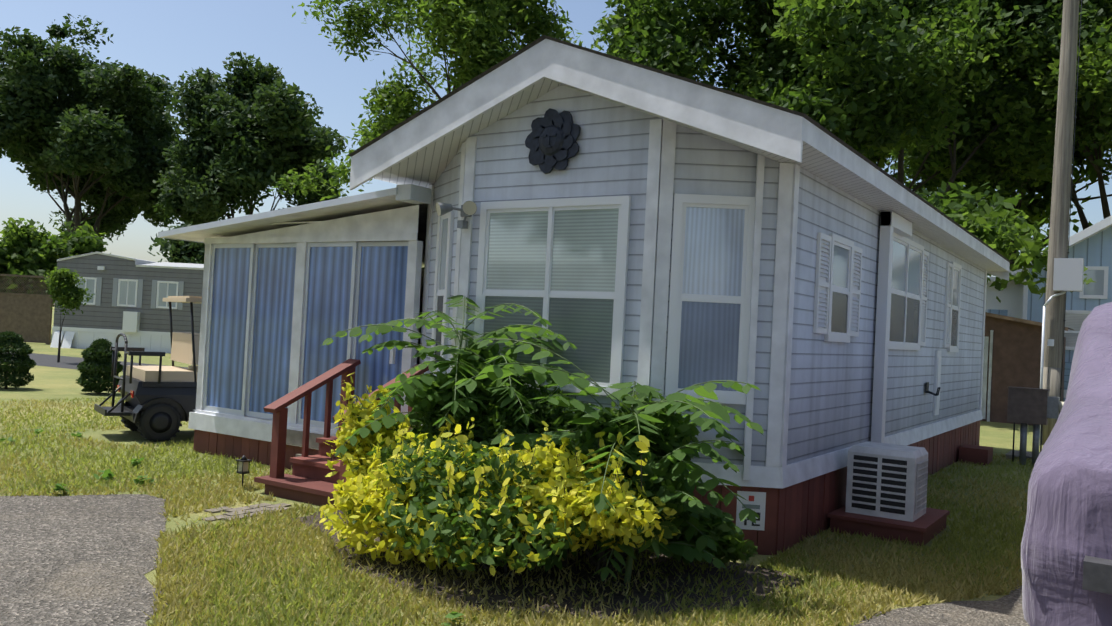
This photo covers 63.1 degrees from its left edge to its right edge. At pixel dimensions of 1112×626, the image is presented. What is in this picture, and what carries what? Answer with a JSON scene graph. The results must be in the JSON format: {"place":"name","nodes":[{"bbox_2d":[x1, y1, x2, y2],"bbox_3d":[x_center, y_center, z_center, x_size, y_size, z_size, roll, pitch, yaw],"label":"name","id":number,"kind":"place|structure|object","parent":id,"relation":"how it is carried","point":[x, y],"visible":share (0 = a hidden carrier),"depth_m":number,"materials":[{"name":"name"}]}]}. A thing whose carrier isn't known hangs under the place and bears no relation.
{"place":"outdoors","nodes":[
{"label":"outdoors","id":0,"kind":"place"},
{"bbox_2d":[53,254,203,332],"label":"grey trailer walls","id":1,"kind":"structure","parent":0,"point":[106,314],"depth_m":34.40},
{"bbox_2d":[77,279,176,306],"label":"windows","id":2,"kind":"structure","parent":1,"relation":"in","point":[132,288],"depth_m":34.39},
{"bbox_2d":[59,252,203,309],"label":"trim","id":3,"kind":"structure","parent":1,"relation":"on","point":[140,288],"depth_m":34.39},
{"bbox_2d":[320,295,576,465],"bbox_3d":[-0.670,0.762,7.143,1.993,1.839,1.973,2,-1,33],"label":"shrub","id":4,"kind":"object","parent":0,"point":[529,331],"depth_m":6.88,"materials":[{"name":"green plant"}]},
{"bbox_2d":[404,338,517,416],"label":"sapling leaves","id":5,"kind":"object","parent":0,"point":[481,391],"visible":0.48,"depth_m":6.79,"materials":[{"name":"green plant"}]},
{"bbox_2d":[0,307,1042,625],"bbox_3d":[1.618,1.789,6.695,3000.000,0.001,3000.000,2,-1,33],"label":"ground","id":6,"kind":"structure","parent":0,"point":[54,383],"depth_m":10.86,"materials":[{"name":"green plant"}]},
{"bbox_2d":[0,331,35,388],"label":"bush","id":7,"kind":"object","parent":6,"relation":"on","point":[20,351],"depth_m":16.55,"materials":[{"name":"green plant"}]},
{"bbox_2d":[0,274,52,344],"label":"lattice fence","id":8,"kind":"object","parent":6,"relation":"on","point":[28,317],"visible":0.81,"depth_m":36.58,"materials":[{"name":"brown wood"}]},
{"bbox_2d":[40,266,94,361],"bbox_3d":[-13.647,0.148,25.339,1.361,2.882,1.455,2,-1,33],"label":"young tree","id":9,"kind":"object","parent":6,"relation":"on","point":[64,291],"depth_m":25.08,"materials":[{"name":"green plant"}]},
{"bbox_2d":[0,13,182,242],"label":"tree","id":10,"kind":"object","parent":6,"relation":"on","point":[85,133],"depth_m":48.26,"materials":[{"name":"green plant"}]},
{"bbox_2d":[2,352,187,370],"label":"asphalt lane","id":11,"kind":"structure","parent":6,"relation":"on","point":[68,362],"depth_m":26.02,"materials":[{"name":"grey asphalt"}]},
{"bbox_2d":[76,338,122,393],"bbox_3d":[-8.363,0.967,16.613,0.851,1.034,0.832,2,-1,33],"label":"bush","id":12,"kind":"object","parent":6,"relation":"on","point":[94,359],"depth_m":16.41,"materials":[{"name":"green plant"}]},
{"bbox_2d":[50,252,203,352],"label":"house trim","id":13,"kind":"structure","parent":6,"relation":"on","point":[84,338],"depth_m":34.34,"materials":[{"name":"white paint"}]},
{"bbox_2d":[94,296,201,441],"bbox_3d":[-4.459,0.701,11.835,2.660,1.786,1.260,4,-1,-36],"label":"golf cart","id":14,"kind":"object","parent":6,"relation":"on","point":[159,404],"visible":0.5,"depth_m":11.02,"materials":[{"name":"black plastic"}]},
{"bbox_2d":[147,218,218,263],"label":"distant tree","id":15,"kind":"object","parent":6,"relation":"on","point":[180,251],"depth_m":81.42,"materials":[{"name":"green plant"}]},
{"bbox_2d":[0,428,464,625],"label":"lawn weeds","id":16,"kind":"object","parent":6,"relation":"on","point":[106,474],"visible":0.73,"depth_m":8.16,"materials":[{"name":"green plant"}]},
{"bbox_2d":[236,455,251,486],"bbox_3d":[-2.838,1.444,8.220,0.100,0.300,0.100,2,-1,33],"label":"solar path light","id":17,"kind":"object","parent":6,"relation":"on","point":[242,467],"visible":0.94,"depth_m":8.21,"materials":[{"name":"black plastic"}]},
{"bbox_2d":[201,503,290,520],"bbox_3d":[-2.492,1.584,7.256,0.444,0.016,0.835,2,-1,33],"label":"stepping stone","id":18,"kind":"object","parent":6,"relation":"on","point":[252,509],"depth_m":7.24,"materials":[{"name":"grey stone"}]},
{"bbox_2d":[150,50,348,225],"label":"round tree","id":19,"kind":"object","parent":6,"relation":"on","point":[243,143],"depth_m":42.88,"materials":[{"name":"green plant"}]},
{"bbox_2d":[193,429,318,468],"bbox_3d":[-1.747,1.584,10.970,3.221,0.280,3.751,2,-1,33],"label":"house skirting","id":20,"kind":"object","parent":6,"relation":"on","point":[255,450],"visible":0.1,"depth_m":9.85,"materials":[{"name":"red wood"}]},
{"bbox_2d":[188,205,423,449],"bbox_3d":[-1.687,0.356,10.995,3.310,2.700,3.840,2,-1,33],"label":"sunroom frame","id":21,"kind":"object","parent":6,"relation":"on","point":[396,227],"visible":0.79,"depth_m":9.42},
{"bbox_2d":[158,184,430,267],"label":"porch roof","id":22,"kind":"structure","parent":21,"relation":"on","point":[402,195],"depth_m":9.28,"materials":[{"name":"white metal"}]},
{"bbox_2d":[207,246,407,423],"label":"curtains","id":23,"kind":"object","parent":21,"relation":"in","point":[382,284],"visible":0.65,"depth_m":9.40,"materials":[{"name":"blue fabric"}]},
{"bbox_2d":[286,429,331,456],"bbox_3d":[-2.477,1.395,9.141,0.950,0.370,0.070,2,-1,33],"label":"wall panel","id":24,"kind":"object","parent":21,"relation":"attached to","point":[293,437],"visible":0.21,"depth_m":9.22,"materials":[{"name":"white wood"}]},
{"bbox_2d":[254,359,428,508],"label":"entry steps","id":25,"kind":"structure","parent":6,"relation":"on","point":[307,481],"depth_m":8.11,"materials":[{"name":"red wood"}]},
{"bbox_2d":[269,0,617,200],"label":"locust tree","id":26,"kind":"object","parent":6,"relation":"on","point":[469,23],"depth_m":23.33,"materials":[{"name":"green plant"}]},
{"bbox_2d":[0,494,1029,625],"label":"gravel drive","id":27,"kind":"structure","parent":6,"relation":"on","point":[81,560],"depth_m":5.53,"materials":[{"name":"grey gravel"}]},
{"bbox_2d":[1082,555,1111,593],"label":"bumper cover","id":28,"kind":"object","parent":27,"relation":"on","point":[1097,574],"visible":0.08,"depth_m":4.17,"materials":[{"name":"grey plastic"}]},
{"bbox_2d":[1021,302,1111,625],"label":"covered vehicle","id":29,"kind":"object","parent":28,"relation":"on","point":[1068,526],"visible":1,"depth_m":4.46,"materials":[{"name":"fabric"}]},
{"bbox_2d":[292,508,805,618],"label":"planting bed soil","id":30,"kind":"structure","parent":6,"relation":"on","point":[616,597],"depth_m":5.68,"materials":[{"name":"brown soil"}]},
{"bbox_2d":[333,372,415,519],"bbox_3d":[-1.441,1.057,7.173,1.132,1.187,0.662,1,-2,59],"label":"euonymus","id":31,"kind":"object","parent":30,"relation":"on","point":[356,466],"depth_m":6.94,"materials":[{"name":"yellow plant"}]},
{"bbox_2d":[338,375,399,457],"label":"euonymus sprigs","id":32,"kind":"object","parent":31,"relation":"attached to","point":[350,400],"visible":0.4,"depth_m":7.01,"materials":[{"name":"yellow plant"}]},
{"bbox_2d":[395,338,580,454],"bbox_3d":[-0.511,0.934,6.923,1.428,1.507,1.492,2,-1,33],"label":"shrub","id":33,"kind":"object","parent":30,"relation":"on","point":[465,404],"depth_m":6.64,"materials":[{"name":"green plant"}]},
{"bbox_2d":[408,375,588,459],"bbox_3d":[-0.474,1.039,6.887,1.920,1.312,1.055,2,-1,33],"label":"shrub","id":34,"kind":"object","parent":30,"relation":"on","point":[487,427],"visible":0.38,"depth_m":6.64,"materials":[{"name":"green plant"}]},
{"bbox_2d":[319,414,680,575],"bbox_3d":[-0.481,1.167,5.821,2.521,1.015,1.521,2,-1,33],"label":"euonymus","id":35,"kind":"object","parent":30,"relation":"on","point":[420,523],"depth_m":5.44,"materials":[{"name":"plant"}]},
{"bbox_2d":[330,416,641,516],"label":"euonymus sprigs","id":36,"kind":"object","parent":35,"relation":"attached to","point":[502,462],"visible":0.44,"depth_m":5.61,"materials":[{"name":"plant"}]},
{"bbox_2d":[454,339,763,571],"bbox_3d":[0.382,0.963,6.065,2.221,1.505,2.232,2,-1,33],"label":"shrub","id":37,"kind":"object","parent":30,"relation":"on","point":[677,470],"depth_m":5.70,"materials":[{"name":"green plant"}]},
{"bbox_2d":[557,391,699,572],"bbox_3d":[0.401,1.125,5.958,1.214,1.190,1.109,2,-1,33],"label":"shrub","id":38,"kind":"object","parent":30,"relation":"on","point":[673,435],"depth_m":5.75,"materials":[{"name":"green plant"}]},
{"bbox_2d":[533,440,742,583],"bbox_3d":[0.506,1.227,5.636,1.324,0.975,1.258,2,-1,33],"label":"shrub","id":39,"kind":"object","parent":30,"relation":"on","point":[697,506],"depth_m":5.47,"materials":[{"name":"green plant"}]},
{"bbox_2d":[659,513,757,563],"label":"weed leaves","id":40,"kind":"object","parent":30,"relation":"on","point":[733,546],"visible":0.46,"depth_m":5.99,"materials":[{"name":"green plant"}]},
{"bbox_2d":[693,420,979,555],"bbox_3d":[2.611,1.695,11.435,3.582,0.518,10.031,2,-1,33],"label":"house skirting","id":41,"kind":"object","parent":6,"relation":"on","point":[794,513],"visible":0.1,"depth_m":7.26,"materials":[{"name":"red wood"}]},
{"bbox_2d":[736,491,765,530],"bbox_3d":[1.438,1.459,6.692,0.210,0.280,0.007,3,-1,3],"label":"lot sign","id":42,"kind":"object","parent":41,"relation":"attached to","point":[756,502],"visible":0.67,"depth_m":6.69,"materials":[{"name":"white"}]},
{"bbox_2d":[588,0,1094,302],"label":"tree","id":43,"kind":"object","parent":6,"relation":"on","point":[662,35],"depth_m":24.19,"materials":[{"name":"green plant"}]},
{"bbox_2d":[827,505,949,545],"bbox_3d":[2.895,1.802,7.856,0.780,0.150,1.040,2,-1,33],"label":"air conditioner base","id":44,"kind":"object","parent":6,"relation":"on","point":[928,524],"visible":0.61,"depth_m":7.49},
{"bbox_2d":[845,441,928,521],"bbox_3d":[2.870,1.439,7.831,0.564,0.570,0.522,2,-1,33],"label":"ac condenser","id":45,"kind":"object","parent":44,"relation":"on","point":[885,480],"visible":1,"depth_m":7.63,"materials":[{"name":"paint"}]},
{"bbox_2d":[699,0,1111,243],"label":"tree","id":46,"kind":"object","parent":6,"relation":"on","point":[1031,130],"depth_m":27.39,"materials":[{"name":"green plant"}]},
{"bbox_2d":[863,142,1003,190],"bbox_3d":[13.539,-6.169,40.872,12.540,18.869,11.400,2,-1,33],"label":"tree","id":47,"kind":"object","parent":6,"relation":"on","point":[886,157],"depth_m":38.05,"materials":[{"name":"green plant"}]},
{"bbox_2d":[959,444,992,465],"bbox_3d":[6.007,2.027,12.961,0.370,0.220,0.500,2,-1,33],"label":"step block","id":48,"kind":"object","parent":6,"relation":"on","point":[979,455],"depth_m":12.78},
{"bbox_2d":[865,33,1111,264],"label":"tree","id":49,"kind":"object","parent":6,"relation":"on","point":[1081,162],"depth_m":35.35,"materials":[{"name":"green plant"}]},
{"bbox_2d":[893,159,1092,250],"bbox_3d":[16.573,-8.022,41.505,12.382,22.903,17.548,-2,-6,78],"label":"tree","id":50,"kind":"object","parent":6,"relation":"on","point":[1038,208],"depth_m":39.94,"materials":[{"name":"green plant"}]},
{"bbox_2d":[986,277,1023,318],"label":"neighboring building wall","id":51,"kind":"structure","parent":6,"relation":"on","point":[1010,296],"depth_m":24.23,"materials":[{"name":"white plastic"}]},
{"bbox_2d":[985,309,1007,315],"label":"cottage annex panels","id":52,"kind":"object","parent":51,"relation":"attached to","point":[1001,312],"visible":0.07,"depth_m":24.33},
{"bbox_2d":[904,0,1111,229],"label":"tree","id":53,"kind":"object","parent":6,"relation":"on","point":[1043,49],"depth_m":28.20,"materials":[{"name":"green plant"}]},
{"bbox_2d":[1005,450,1039,458],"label":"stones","id":54,"kind":"object","parent":6,"relation":"on","point":[1016,454],"visible":0.38,"depth_m":13.66,"materials":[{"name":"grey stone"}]},
{"bbox_2d":[980,316,1065,424],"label":"garden shed","id":55,"kind":"structure","parent":6,"relation":"on","point":[1016,357],"depth_m":20.65,"materials":[{"name":"brown wood"}]},
{"bbox_2d":[985,312,1072,330],"bbox_3d":[10.749,0.129,21.683,2.800,0.560,2.500,2,-1,33],"label":"roof edge","id":56,"kind":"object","parent":55,"relation":"on","point":[1015,319],"depth_m":20.45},
{"bbox_2d":[1007,386,1063,464],"bbox_3d":[6.858,1.628,12.904,0.790,1.100,0.260,2,-1,33],"label":"meter pedestal","id":57,"kind":"object","parent":6,"relation":"on","point":[1036,407],"visible":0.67,"depth_m":12.88,"materials":[{"name":"grey metal"}]},
{"bbox_2d":[1009,215,1111,397],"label":"blue cottage trim","id":58,"kind":"structure","parent":6,"relation":"on","point":[1090,231],"depth_m":22.45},
{"bbox_2d":[1064,270,1103,346],"bbox_3d":[13.883,-0.085,22.077,2.828,1.938,0.010,2,-1,33],"label":"window","id":59,"kind":"structure","parent":58,"relation":"in","point":[1074,322],"depth_m":22.57,"materials":[{"name":"grey glass"}]},
{"bbox_2d":[1039,0,1083,444],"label":"utility pole","id":60,"kind":"object","parent":6,"relation":"on","point":[1065,273],"visible":0.88,"depth_m":16.03,"materials":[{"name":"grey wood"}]},
{"bbox_2d":[1084,0,1111,101],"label":"tree","id":61,"kind":"object","parent":6,"relation":"on","point":[1104,51],"visible":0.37,"depth_m":27.90,"materials":[{"name":"green plant"}]},
{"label":"willow tree wood","id":62,"kind":"object","parent":6,"relation":"on","visible":0},
{"bbox_2d":[0,217,110,306],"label":"willow tree","id":63,"kind":"object","parent":62,"relation":"attached to","point":[29,249],"visible":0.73,"depth_m":39.86,"materials":[{"name":"green plant"}]},
{"bbox_2d":[0,0,1111,306],"label":"sky","id":64,"kind":"structure","parent":0,"point":[168,38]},
{"bbox_2d":[424,85,984,465],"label":"house walls","id":65,"kind":"structure","parent":0,"point":[831,397],"depth_m":7.39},
{"bbox_2d":[436,201,476,228],"bbox_3d":[-0.819,-0.828,7.684,0.448,0.209,0.226,2,-1,33],"label":"flood light","id":66,"kind":"object","parent":65,"relation":"attached to","point":[468,209],"visible":1,"depth_m":7.69,"materials":[{"name":"grey metal"}]},
{"bbox_2d":[525,108,580,173],"bbox_3d":[-0.047,-1.390,7.290,0.524,0.529,0.072,2,-1,33],"label":"sun plaque","id":67,"kind":"object","parent":65,"relation":"attached to","point":[551,139],"visible":1,"depth_m":7.26,"materials":[{"name":"black metal"}]},
{"bbox_2d":[348,35,1010,280],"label":"house roof","id":68,"kind":"structure","parent":65,"relation":"on","point":[422,147],"depth_m":7.22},
{"bbox_2d":[429,193,961,442],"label":"window frames","id":69,"kind":"structure","parent":65,"relation":"attached to","point":[895,227],"depth_m":7.44,"materials":[{"name":"white plastic"}]},
{"bbox_2d":[435,207,958,390],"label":"window glazing","id":70,"kind":"structure","parent":69,"relation":"in","point":[584,250],"depth_m":7.11,"materials":[{"name":"glass"}]},
{"bbox_2d":[419,119,986,488],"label":"house trim","id":71,"kind":"structure","parent":65,"relation":"attached to","point":[776,471],"depth_m":6.76,"materials":[{"name":"white wood"}]},
{"bbox_2d":[925,382,940,395],"bbox_3d":[4.554,0.919,10.945,0.147,0.156,0.140,2,-1,33],"label":"hose hanger","id":72,"kind":"object","parent":65,"relation":"attached to","point":[927,389],"visible":1,"depth_m":10.94,"materials":[{"name":"metal"}]},
{"bbox_2d":[981,330,992,421],"bbox_3d":[9.633,1.432,21.070,0.890,2.100,0.029,2,-1,33],"label":"post","id":73,"kind":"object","parent":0,"point":[985,369],"depth_m":20.86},
{"bbox_2d":[1027,226,1111,401],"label":"blue cottage walls","id":74,"kind":"structure","parent":0,"point":[1095,250],"depth_m":22.63,"materials":[{"name":"blue wood"}]}
]}

